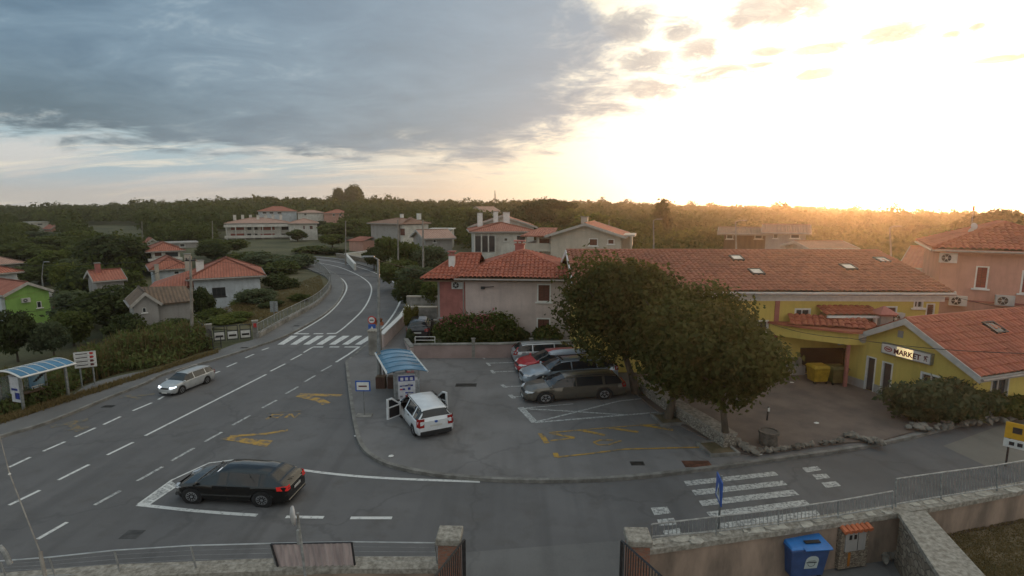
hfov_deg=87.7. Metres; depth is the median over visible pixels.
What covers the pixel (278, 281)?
shrub
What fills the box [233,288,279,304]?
bush
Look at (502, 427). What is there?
parking lot
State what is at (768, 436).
stone well
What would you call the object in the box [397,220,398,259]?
utility pole
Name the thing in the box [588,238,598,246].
window
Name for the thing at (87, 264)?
cable
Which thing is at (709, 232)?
tree
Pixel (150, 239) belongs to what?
house
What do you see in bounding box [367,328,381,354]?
gate pier
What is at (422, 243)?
utility pole
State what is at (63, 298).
tree
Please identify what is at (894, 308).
window
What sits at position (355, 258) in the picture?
retaining wall
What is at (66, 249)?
tree
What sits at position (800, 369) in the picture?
pallet stack
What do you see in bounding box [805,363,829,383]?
wheeled bin
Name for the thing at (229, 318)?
shrub
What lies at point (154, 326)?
shrub
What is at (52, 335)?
tree
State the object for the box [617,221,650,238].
tree
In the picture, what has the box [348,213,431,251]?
house
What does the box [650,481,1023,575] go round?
yard wall
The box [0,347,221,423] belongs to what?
grass
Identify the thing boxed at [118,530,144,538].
drain cover
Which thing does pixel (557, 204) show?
tree
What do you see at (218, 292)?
window
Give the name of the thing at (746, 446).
stone edging
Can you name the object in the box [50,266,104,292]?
tree
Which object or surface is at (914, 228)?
tree
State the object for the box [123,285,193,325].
shed
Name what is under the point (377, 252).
tree
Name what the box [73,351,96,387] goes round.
direction sign
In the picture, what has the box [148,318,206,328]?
shrub
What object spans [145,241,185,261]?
house
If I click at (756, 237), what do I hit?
window
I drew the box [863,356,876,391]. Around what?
door
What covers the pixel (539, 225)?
tree
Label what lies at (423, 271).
cable
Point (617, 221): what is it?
tree
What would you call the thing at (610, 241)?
window
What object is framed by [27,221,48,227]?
house
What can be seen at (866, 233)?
tree
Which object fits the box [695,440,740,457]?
planting bed
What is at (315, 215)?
house
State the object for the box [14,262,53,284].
tree
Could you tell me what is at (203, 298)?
tree
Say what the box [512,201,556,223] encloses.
tree
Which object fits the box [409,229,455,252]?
house
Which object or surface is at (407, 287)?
tree
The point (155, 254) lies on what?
window
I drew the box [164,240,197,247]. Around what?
house
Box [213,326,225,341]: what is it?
metal gate
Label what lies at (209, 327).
gate pier
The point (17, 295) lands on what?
house
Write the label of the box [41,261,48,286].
street lamp
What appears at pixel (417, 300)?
terrace wall
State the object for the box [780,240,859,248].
house
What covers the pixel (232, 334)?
metal gate
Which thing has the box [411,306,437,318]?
terrace wall
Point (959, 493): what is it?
railing
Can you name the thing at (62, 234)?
tree
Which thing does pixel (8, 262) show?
house
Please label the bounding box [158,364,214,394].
moving car
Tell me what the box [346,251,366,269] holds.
boundary wall
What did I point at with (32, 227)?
tree
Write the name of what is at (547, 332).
shrub
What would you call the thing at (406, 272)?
tree
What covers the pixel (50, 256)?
tree
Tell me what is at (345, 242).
utility pole
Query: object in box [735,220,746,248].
street lamp
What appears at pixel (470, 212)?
tree
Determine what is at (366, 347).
pavement
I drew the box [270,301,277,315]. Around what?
sign back
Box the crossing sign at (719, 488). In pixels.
[715,472,722,529]
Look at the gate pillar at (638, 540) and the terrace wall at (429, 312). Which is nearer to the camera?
the gate pillar at (638, 540)
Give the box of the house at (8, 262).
[0,256,25,279]
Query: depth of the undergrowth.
104.56 m
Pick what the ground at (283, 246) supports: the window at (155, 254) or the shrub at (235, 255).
the shrub at (235, 255)
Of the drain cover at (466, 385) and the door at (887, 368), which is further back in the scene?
the drain cover at (466, 385)
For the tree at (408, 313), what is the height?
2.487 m
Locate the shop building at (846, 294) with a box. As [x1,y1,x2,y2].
[560,249,956,386]
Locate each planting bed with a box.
[650,412,685,426]
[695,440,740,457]
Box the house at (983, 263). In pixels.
[914,220,1023,313]
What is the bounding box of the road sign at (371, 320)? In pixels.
[368,316,375,329]
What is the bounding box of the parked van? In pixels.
[386,390,453,436]
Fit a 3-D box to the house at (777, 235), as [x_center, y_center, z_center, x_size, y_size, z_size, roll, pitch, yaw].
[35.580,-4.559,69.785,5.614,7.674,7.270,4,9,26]
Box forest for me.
[0,184,1023,232]
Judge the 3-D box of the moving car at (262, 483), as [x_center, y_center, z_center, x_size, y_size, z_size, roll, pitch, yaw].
[-8.883,6.271,17.410,3.928,1.119,1.558,1,9,5]
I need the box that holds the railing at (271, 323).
[256,277,329,333]
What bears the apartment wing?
on the ground at (283, 246)
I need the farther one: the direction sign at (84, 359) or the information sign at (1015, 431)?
the direction sign at (84, 359)
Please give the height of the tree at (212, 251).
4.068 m
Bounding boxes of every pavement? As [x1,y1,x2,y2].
[0,265,342,433]
[314,256,406,357]
[416,480,1023,575]
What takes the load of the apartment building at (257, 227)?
on the ground at (283, 246)
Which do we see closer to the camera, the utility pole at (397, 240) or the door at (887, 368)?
the door at (887, 368)
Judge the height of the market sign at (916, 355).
0.522 m
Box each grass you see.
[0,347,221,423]
[947,518,1023,575]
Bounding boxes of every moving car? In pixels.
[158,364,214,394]
[175,459,305,507]
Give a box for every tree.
[0,243,60,260]
[0,309,37,361]
[3,222,41,231]
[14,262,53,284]
[18,231,60,241]
[23,320,72,357]
[24,248,70,266]
[26,235,78,250]
[39,288,94,318]
[44,257,83,281]
[46,261,79,289]
[47,308,97,345]
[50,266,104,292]
[55,230,105,236]
[63,245,87,252]
[65,284,136,326]
[68,234,150,266]
[99,311,150,337]
[121,268,147,288]
[193,286,216,314]
[194,243,232,260]
[197,238,250,255]
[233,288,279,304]
[285,229,308,241]
[316,222,355,235]
[317,221,326,234]
[318,233,344,247]
[337,217,371,237]
[361,246,387,269]
[374,236,402,259]
[375,259,418,283]
[390,239,421,263]
[391,277,422,303]
[393,264,436,286]
[402,302,418,325]
[410,244,448,268]
[417,281,437,304]
[435,221,459,230]
[439,206,483,220]
[463,213,492,228]
[499,209,529,222]
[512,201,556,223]
[533,221,551,239]
[535,198,578,222]
[544,242,683,394]
[556,206,587,227]
[566,211,616,228]
[606,215,625,226]
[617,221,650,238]
[618,273,765,419]
[625,216,662,238]
[648,298,804,446]
[651,198,675,235]
[664,228,704,239]
[672,216,704,229]
[694,226,720,241]
[711,218,761,229]
[837,227,896,234]
[886,223,943,236]
[948,208,1023,230]
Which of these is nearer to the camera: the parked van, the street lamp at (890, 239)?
the parked van
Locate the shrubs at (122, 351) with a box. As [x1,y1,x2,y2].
[0,318,213,416]
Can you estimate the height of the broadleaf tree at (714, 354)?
5.855 m
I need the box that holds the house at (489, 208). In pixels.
[473,206,499,215]
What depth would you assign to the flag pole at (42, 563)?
11.37 m
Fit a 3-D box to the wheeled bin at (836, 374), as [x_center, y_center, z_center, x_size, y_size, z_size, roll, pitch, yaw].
[17.005,4.543,27.989,0.940,0.970,0.840,-1,9,-4]
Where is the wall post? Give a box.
[471,338,475,357]
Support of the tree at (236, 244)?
on the ground at (283, 246)
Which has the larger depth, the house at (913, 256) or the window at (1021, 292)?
the house at (913, 256)
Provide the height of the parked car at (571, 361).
1.752 m
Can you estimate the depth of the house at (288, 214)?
241.85 m
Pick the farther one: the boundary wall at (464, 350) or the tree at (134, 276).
the tree at (134, 276)
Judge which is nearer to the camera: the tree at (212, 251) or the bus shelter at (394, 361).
the bus shelter at (394, 361)
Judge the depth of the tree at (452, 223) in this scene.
146.97 m
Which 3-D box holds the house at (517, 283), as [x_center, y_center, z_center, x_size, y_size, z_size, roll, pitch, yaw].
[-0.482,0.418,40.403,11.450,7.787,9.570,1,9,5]
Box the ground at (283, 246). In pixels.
[0,216,471,416]
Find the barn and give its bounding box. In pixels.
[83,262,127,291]
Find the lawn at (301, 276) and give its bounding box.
[202,271,327,331]
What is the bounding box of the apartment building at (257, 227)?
[224,214,289,239]
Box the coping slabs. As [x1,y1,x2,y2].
[653,487,1022,544]
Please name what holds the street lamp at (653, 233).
on the ground at (283, 246)
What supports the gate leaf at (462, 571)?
attached to the gate pillar at (448, 539)
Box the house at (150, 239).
[141,237,156,244]
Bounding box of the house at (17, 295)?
[0,278,54,322]
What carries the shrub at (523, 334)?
on the parking lot
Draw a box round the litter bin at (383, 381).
[375,375,395,388]
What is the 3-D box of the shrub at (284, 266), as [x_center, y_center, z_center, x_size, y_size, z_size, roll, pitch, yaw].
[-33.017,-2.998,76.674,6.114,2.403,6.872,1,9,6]
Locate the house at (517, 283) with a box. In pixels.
[420,240,569,339]
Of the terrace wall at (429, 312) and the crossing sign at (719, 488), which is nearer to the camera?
the crossing sign at (719, 488)
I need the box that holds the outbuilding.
[429,228,455,247]
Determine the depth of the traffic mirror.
11.11 m
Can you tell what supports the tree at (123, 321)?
on the ground at (283, 246)
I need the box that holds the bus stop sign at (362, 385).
[355,380,372,416]
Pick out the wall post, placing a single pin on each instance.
(473, 348)
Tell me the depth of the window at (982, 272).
32.22 m
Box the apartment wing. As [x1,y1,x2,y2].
[287,218,318,241]
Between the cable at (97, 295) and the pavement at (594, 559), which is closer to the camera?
the pavement at (594, 559)
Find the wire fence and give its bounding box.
[0,541,437,575]
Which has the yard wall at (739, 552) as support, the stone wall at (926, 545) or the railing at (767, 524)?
the railing at (767, 524)
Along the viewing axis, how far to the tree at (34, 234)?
133.77 m
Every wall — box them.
[0,556,437,575]
[256,283,330,337]
[336,253,411,307]
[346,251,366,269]
[382,305,408,347]
[404,338,413,352]
[406,295,437,305]
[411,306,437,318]
[413,340,572,357]
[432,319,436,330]
[637,377,737,447]
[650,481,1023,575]
[894,510,984,575]
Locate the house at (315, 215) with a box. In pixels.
[296,210,323,220]
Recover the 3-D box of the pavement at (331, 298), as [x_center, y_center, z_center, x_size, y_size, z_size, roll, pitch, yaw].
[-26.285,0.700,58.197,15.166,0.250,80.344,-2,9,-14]
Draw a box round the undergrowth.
[0,217,961,297]
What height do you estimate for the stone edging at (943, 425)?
0.388 m
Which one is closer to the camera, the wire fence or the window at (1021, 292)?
the wire fence
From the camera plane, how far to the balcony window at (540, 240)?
63.25 m
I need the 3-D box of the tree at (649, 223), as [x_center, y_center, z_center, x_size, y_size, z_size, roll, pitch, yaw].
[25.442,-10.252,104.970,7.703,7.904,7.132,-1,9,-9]
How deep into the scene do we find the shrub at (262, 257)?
86.07 m
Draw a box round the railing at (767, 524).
[651,490,893,539]
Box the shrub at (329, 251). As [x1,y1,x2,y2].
[315,247,347,254]
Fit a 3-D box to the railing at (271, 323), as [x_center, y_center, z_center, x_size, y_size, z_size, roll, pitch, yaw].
[-19.349,0.953,50.920,1.267,0.769,26.174,-1,9,-8]
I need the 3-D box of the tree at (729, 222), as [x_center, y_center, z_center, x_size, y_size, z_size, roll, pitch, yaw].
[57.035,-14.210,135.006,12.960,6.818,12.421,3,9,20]
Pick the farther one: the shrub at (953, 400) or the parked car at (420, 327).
the parked car at (420, 327)
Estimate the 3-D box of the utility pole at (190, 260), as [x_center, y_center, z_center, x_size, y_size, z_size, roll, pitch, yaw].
[-21.551,1.035,36.052,0.897,6.419,0.240,0,9,0]
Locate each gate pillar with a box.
[435,525,462,575]
[623,527,652,575]
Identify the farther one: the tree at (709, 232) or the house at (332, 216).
the house at (332, 216)
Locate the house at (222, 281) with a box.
[150,253,266,316]
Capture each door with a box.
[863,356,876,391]
[879,361,892,393]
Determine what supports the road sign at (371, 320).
on the parking lot
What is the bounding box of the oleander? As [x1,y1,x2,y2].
[429,307,520,342]
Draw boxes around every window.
[36,301,43,308]
[154,253,161,256]
[165,252,178,256]
[212,287,226,297]
[400,229,404,234]
[516,235,524,239]
[535,284,552,303]
[537,318,549,327]
[539,239,548,242]
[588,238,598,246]
[606,239,614,244]
[725,235,733,239]
[753,236,762,239]
[759,320,768,332]
[789,235,799,238]
[794,308,810,314]
[886,306,897,311]
[911,302,926,309]
[920,371,939,381]
[925,303,934,314]
[971,266,989,290]
[990,379,1009,396]
[1016,270,1023,294]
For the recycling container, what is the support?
on the pavement at (594, 559)
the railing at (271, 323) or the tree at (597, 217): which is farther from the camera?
the tree at (597, 217)
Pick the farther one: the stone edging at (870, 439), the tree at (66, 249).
the tree at (66, 249)
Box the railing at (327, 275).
[314,260,330,282]
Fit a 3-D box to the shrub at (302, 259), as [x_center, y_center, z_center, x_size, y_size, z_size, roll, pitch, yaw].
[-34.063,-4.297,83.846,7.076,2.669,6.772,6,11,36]
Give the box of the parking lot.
[348,325,933,477]
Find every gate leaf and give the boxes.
[434,539,465,575]
[619,540,661,575]
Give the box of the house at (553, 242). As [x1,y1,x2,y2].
[520,216,635,257]
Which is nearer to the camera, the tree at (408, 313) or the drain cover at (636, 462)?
the drain cover at (636, 462)
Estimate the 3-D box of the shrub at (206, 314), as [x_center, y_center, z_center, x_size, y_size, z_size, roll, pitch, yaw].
[-26.237,2.361,47.015,2.643,1.628,2.971,4,9,25]
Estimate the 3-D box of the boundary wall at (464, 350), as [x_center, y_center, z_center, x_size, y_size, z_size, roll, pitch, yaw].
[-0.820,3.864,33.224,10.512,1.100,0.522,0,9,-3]
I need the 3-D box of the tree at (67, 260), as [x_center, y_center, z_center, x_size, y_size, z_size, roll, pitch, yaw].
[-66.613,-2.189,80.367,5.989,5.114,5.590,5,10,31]
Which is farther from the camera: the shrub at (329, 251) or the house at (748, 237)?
the shrub at (329, 251)
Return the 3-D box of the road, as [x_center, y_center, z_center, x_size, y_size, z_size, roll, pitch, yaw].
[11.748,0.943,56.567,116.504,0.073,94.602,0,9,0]
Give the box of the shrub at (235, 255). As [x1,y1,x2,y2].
[217,250,256,264]
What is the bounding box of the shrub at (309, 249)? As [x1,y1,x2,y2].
[290,245,328,253]
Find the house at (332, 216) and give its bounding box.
[322,209,349,222]
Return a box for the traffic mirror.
[290,506,306,575]
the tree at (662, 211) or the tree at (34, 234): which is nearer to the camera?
the tree at (662, 211)
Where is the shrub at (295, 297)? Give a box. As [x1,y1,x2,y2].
[286,293,311,301]
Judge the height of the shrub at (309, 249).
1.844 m
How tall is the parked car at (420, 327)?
1.480 m
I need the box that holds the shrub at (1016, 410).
[991,393,1023,419]
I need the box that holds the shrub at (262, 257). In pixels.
[238,250,290,265]
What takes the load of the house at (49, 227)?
on the ground at (283, 246)
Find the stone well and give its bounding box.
[758,427,779,446]
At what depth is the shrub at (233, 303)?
53.34 m
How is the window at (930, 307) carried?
in the shop building at (846, 294)
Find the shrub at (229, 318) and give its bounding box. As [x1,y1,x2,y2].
[204,311,254,325]
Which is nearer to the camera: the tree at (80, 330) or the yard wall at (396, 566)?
the yard wall at (396, 566)
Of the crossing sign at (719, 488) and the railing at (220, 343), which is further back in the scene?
the railing at (220, 343)
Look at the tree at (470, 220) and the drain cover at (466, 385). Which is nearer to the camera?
the drain cover at (466, 385)
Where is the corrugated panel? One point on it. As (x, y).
(322, 553)
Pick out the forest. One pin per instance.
(351, 201)
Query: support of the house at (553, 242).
on the ground at (283, 246)
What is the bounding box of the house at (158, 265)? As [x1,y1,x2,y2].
[145,255,184,283]
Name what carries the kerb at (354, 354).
on the road
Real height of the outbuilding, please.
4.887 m
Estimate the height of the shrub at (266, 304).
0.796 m
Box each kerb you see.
[0,264,343,437]
[318,257,404,360]
[345,361,961,482]
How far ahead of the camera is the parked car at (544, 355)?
30.08 m
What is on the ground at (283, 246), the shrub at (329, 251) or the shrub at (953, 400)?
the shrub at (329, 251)
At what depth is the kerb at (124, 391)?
28.69 m
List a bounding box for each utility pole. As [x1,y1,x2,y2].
[186,256,195,331]
[345,221,345,264]
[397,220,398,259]
[422,220,423,267]
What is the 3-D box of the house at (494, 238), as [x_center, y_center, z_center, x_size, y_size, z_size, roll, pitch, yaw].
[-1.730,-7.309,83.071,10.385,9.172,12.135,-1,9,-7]
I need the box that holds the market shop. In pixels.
[838,306,1023,420]
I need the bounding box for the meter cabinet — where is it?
[834,522,873,569]
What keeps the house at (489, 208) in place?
on the ground at (283, 246)
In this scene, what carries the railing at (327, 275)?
on the pavement at (331, 298)
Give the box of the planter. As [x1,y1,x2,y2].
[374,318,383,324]
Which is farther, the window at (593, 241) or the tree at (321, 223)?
the tree at (321, 223)
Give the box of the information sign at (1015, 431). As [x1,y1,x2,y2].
[1003,421,1023,466]
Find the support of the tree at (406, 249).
on the ground at (283, 246)
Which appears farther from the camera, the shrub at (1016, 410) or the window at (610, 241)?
the window at (610, 241)
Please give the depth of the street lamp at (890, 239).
46.85 m
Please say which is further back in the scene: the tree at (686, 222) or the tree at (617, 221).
the tree at (686, 222)
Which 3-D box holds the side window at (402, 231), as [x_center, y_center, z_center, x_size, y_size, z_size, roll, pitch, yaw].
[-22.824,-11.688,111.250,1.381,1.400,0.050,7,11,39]
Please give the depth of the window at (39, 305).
57.29 m
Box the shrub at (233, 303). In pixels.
[227,299,256,310]
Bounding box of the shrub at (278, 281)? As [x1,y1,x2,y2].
[260,271,301,289]
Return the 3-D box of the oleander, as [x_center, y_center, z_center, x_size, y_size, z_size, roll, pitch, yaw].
[-2.431,2.765,35.190,6.024,3.062,1.851,0,9,0]
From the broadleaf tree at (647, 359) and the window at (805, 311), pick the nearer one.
the broadleaf tree at (647, 359)
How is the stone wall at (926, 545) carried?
on the pavement at (594, 559)
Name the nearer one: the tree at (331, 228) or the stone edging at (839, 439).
the stone edging at (839, 439)
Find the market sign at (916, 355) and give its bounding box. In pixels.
[881,342,934,364]
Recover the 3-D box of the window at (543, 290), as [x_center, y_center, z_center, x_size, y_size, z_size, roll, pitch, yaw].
[2.159,0.369,36.025,1.175,1.330,0.250,1,9,5]
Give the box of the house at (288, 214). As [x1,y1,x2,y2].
[257,206,297,221]
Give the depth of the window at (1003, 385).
23.30 m
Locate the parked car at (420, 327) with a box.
[406,316,432,339]
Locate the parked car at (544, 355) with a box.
[514,347,576,371]
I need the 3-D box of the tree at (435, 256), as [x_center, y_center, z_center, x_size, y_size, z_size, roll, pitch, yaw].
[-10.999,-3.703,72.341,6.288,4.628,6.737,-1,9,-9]
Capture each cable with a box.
[0,259,180,266]
[0,259,187,314]
[192,258,410,279]
[379,260,462,276]
[770,323,1023,353]
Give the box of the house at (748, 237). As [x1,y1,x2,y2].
[717,226,765,248]
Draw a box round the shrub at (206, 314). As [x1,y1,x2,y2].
[193,307,227,322]
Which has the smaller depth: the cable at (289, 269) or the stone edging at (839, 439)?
the stone edging at (839, 439)
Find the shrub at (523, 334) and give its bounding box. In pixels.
[513,327,531,341]
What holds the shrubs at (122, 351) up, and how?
on the ground at (283, 246)
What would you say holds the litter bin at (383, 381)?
on the parking lot
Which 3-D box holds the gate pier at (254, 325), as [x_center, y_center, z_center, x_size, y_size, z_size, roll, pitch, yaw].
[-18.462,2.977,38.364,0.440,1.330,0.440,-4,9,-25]
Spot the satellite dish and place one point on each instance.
(974, 226)
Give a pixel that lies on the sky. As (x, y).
(869, 104)
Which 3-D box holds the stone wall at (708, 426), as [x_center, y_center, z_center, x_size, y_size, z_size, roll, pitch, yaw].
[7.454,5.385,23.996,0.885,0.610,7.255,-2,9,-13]
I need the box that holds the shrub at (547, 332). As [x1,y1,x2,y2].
[531,323,563,340]
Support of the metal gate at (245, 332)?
attached to the gate pier at (254, 325)
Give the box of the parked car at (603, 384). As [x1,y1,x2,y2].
[520,367,625,403]
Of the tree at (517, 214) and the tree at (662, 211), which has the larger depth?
the tree at (517, 214)
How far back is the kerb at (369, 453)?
19.15 m
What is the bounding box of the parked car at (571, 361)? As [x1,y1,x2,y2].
[518,348,618,382]
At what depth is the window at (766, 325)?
29.36 m
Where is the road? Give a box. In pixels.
[0,258,1023,572]
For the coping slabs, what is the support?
on the yard wall at (739, 552)
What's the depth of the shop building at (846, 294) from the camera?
29.49 m
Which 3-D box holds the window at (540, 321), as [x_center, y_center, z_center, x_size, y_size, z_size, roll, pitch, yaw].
[2.145,2.608,36.361,1.184,1.167,0.250,1,9,5]
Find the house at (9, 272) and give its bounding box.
[0,265,24,279]
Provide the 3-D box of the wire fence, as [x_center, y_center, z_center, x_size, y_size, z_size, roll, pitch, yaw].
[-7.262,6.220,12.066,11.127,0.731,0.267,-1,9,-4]
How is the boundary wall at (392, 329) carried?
on the parking lot
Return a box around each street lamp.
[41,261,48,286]
[361,256,381,374]
[653,219,655,248]
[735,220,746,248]
[889,226,901,255]
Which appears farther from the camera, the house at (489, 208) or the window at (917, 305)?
the house at (489, 208)
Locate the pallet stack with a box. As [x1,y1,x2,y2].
[786,357,805,374]
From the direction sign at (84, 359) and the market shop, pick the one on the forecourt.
the market shop
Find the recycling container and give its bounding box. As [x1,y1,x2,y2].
[783,533,832,575]
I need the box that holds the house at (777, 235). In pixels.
[761,223,811,248]
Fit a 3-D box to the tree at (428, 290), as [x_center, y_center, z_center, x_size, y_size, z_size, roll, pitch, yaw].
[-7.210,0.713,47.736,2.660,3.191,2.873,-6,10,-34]
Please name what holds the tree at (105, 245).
on the ground at (283, 246)
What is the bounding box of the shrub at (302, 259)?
[274,252,318,266]
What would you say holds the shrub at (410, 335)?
on the parking lot
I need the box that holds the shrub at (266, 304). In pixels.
[257,299,284,308]
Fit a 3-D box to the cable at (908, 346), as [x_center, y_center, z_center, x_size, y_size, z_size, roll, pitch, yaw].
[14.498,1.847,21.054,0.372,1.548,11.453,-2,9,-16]
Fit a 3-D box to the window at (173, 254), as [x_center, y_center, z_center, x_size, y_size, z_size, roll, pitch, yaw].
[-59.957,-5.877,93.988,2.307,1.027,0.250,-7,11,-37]
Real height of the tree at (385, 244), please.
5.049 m
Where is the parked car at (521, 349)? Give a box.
[511,339,573,360]
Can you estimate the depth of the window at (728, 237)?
71.54 m
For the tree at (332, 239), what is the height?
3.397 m
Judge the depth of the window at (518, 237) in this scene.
78.65 m
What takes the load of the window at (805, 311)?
in the shop building at (846, 294)
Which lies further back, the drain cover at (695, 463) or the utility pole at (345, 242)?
the utility pole at (345, 242)
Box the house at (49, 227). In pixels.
[43,224,59,231]
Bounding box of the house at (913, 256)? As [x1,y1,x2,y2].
[901,245,924,271]
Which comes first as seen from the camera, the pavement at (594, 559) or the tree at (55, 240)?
the pavement at (594, 559)
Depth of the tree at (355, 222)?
155.74 m
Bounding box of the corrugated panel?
[270,542,355,566]
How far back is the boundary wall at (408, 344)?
34.47 m
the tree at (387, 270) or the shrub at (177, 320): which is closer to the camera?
the shrub at (177, 320)
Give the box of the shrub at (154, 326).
[146,322,172,332]
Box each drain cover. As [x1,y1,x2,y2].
[101,405,114,407]
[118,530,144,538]
[455,383,476,386]
[630,461,644,464]
[682,461,710,466]
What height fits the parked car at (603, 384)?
1.284 m
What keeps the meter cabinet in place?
attached to the yard wall at (739, 552)
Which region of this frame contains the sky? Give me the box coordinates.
[0,0,1023,213]
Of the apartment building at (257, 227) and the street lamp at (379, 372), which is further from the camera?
the apartment building at (257, 227)
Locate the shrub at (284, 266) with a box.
[259,259,301,274]
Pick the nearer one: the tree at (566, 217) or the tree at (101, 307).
the tree at (101, 307)
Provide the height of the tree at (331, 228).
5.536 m
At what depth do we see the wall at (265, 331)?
44.43 m
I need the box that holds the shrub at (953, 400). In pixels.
[871,374,1015,423]
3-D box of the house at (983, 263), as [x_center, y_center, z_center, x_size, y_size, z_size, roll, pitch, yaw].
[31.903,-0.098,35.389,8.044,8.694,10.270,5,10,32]
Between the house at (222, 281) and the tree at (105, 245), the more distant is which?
the tree at (105, 245)
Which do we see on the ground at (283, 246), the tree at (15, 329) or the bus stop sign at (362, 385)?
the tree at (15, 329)
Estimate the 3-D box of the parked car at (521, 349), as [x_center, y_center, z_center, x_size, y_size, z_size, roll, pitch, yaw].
[2.433,3.825,32.534,4.922,1.260,1.615,-1,9,-7]
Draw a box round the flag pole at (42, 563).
[0,437,46,575]
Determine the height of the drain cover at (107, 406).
0.061 m
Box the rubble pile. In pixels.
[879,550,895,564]
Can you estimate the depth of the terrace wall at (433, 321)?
40.85 m
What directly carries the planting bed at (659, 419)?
on the forecourt
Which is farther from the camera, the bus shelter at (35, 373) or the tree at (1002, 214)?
the tree at (1002, 214)
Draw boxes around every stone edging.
[736,437,759,456]
[756,436,844,452]
[843,430,886,445]
[905,415,1016,431]
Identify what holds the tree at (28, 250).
on the ground at (283, 246)
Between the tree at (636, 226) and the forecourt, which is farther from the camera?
the tree at (636, 226)
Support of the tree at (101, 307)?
on the ground at (283, 246)
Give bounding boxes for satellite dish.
[968,206,977,231]
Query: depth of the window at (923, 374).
24.35 m
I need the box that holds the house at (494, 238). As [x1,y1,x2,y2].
[466,211,533,258]
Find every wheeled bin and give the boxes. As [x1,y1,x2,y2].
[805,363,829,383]
[826,364,849,384]
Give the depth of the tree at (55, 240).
114.52 m
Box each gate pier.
[204,323,211,339]
[251,320,257,338]
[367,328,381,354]
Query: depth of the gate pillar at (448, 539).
11.79 m
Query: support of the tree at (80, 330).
on the ground at (283, 246)
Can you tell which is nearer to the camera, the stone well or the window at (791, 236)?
the stone well
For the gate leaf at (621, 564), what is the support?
attached to the gate pillar at (638, 540)
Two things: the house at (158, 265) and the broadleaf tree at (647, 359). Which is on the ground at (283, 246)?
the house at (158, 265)
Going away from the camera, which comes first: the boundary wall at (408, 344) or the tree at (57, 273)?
the boundary wall at (408, 344)
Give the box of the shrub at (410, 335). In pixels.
[406,328,415,342]
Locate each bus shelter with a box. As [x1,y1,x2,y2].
[0,357,76,410]
[375,349,427,402]
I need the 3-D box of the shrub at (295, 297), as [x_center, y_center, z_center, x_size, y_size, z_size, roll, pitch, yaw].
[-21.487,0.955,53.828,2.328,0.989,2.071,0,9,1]
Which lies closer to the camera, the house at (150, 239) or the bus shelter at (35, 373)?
the bus shelter at (35, 373)
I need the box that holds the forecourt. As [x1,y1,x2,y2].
[634,363,957,455]
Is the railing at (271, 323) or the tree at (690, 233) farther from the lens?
the tree at (690, 233)
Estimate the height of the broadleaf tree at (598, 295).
7.494 m
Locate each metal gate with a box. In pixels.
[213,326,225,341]
[226,325,238,340]
[239,324,250,338]
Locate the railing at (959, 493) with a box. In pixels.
[895,460,1023,506]
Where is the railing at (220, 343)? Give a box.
[212,337,221,348]

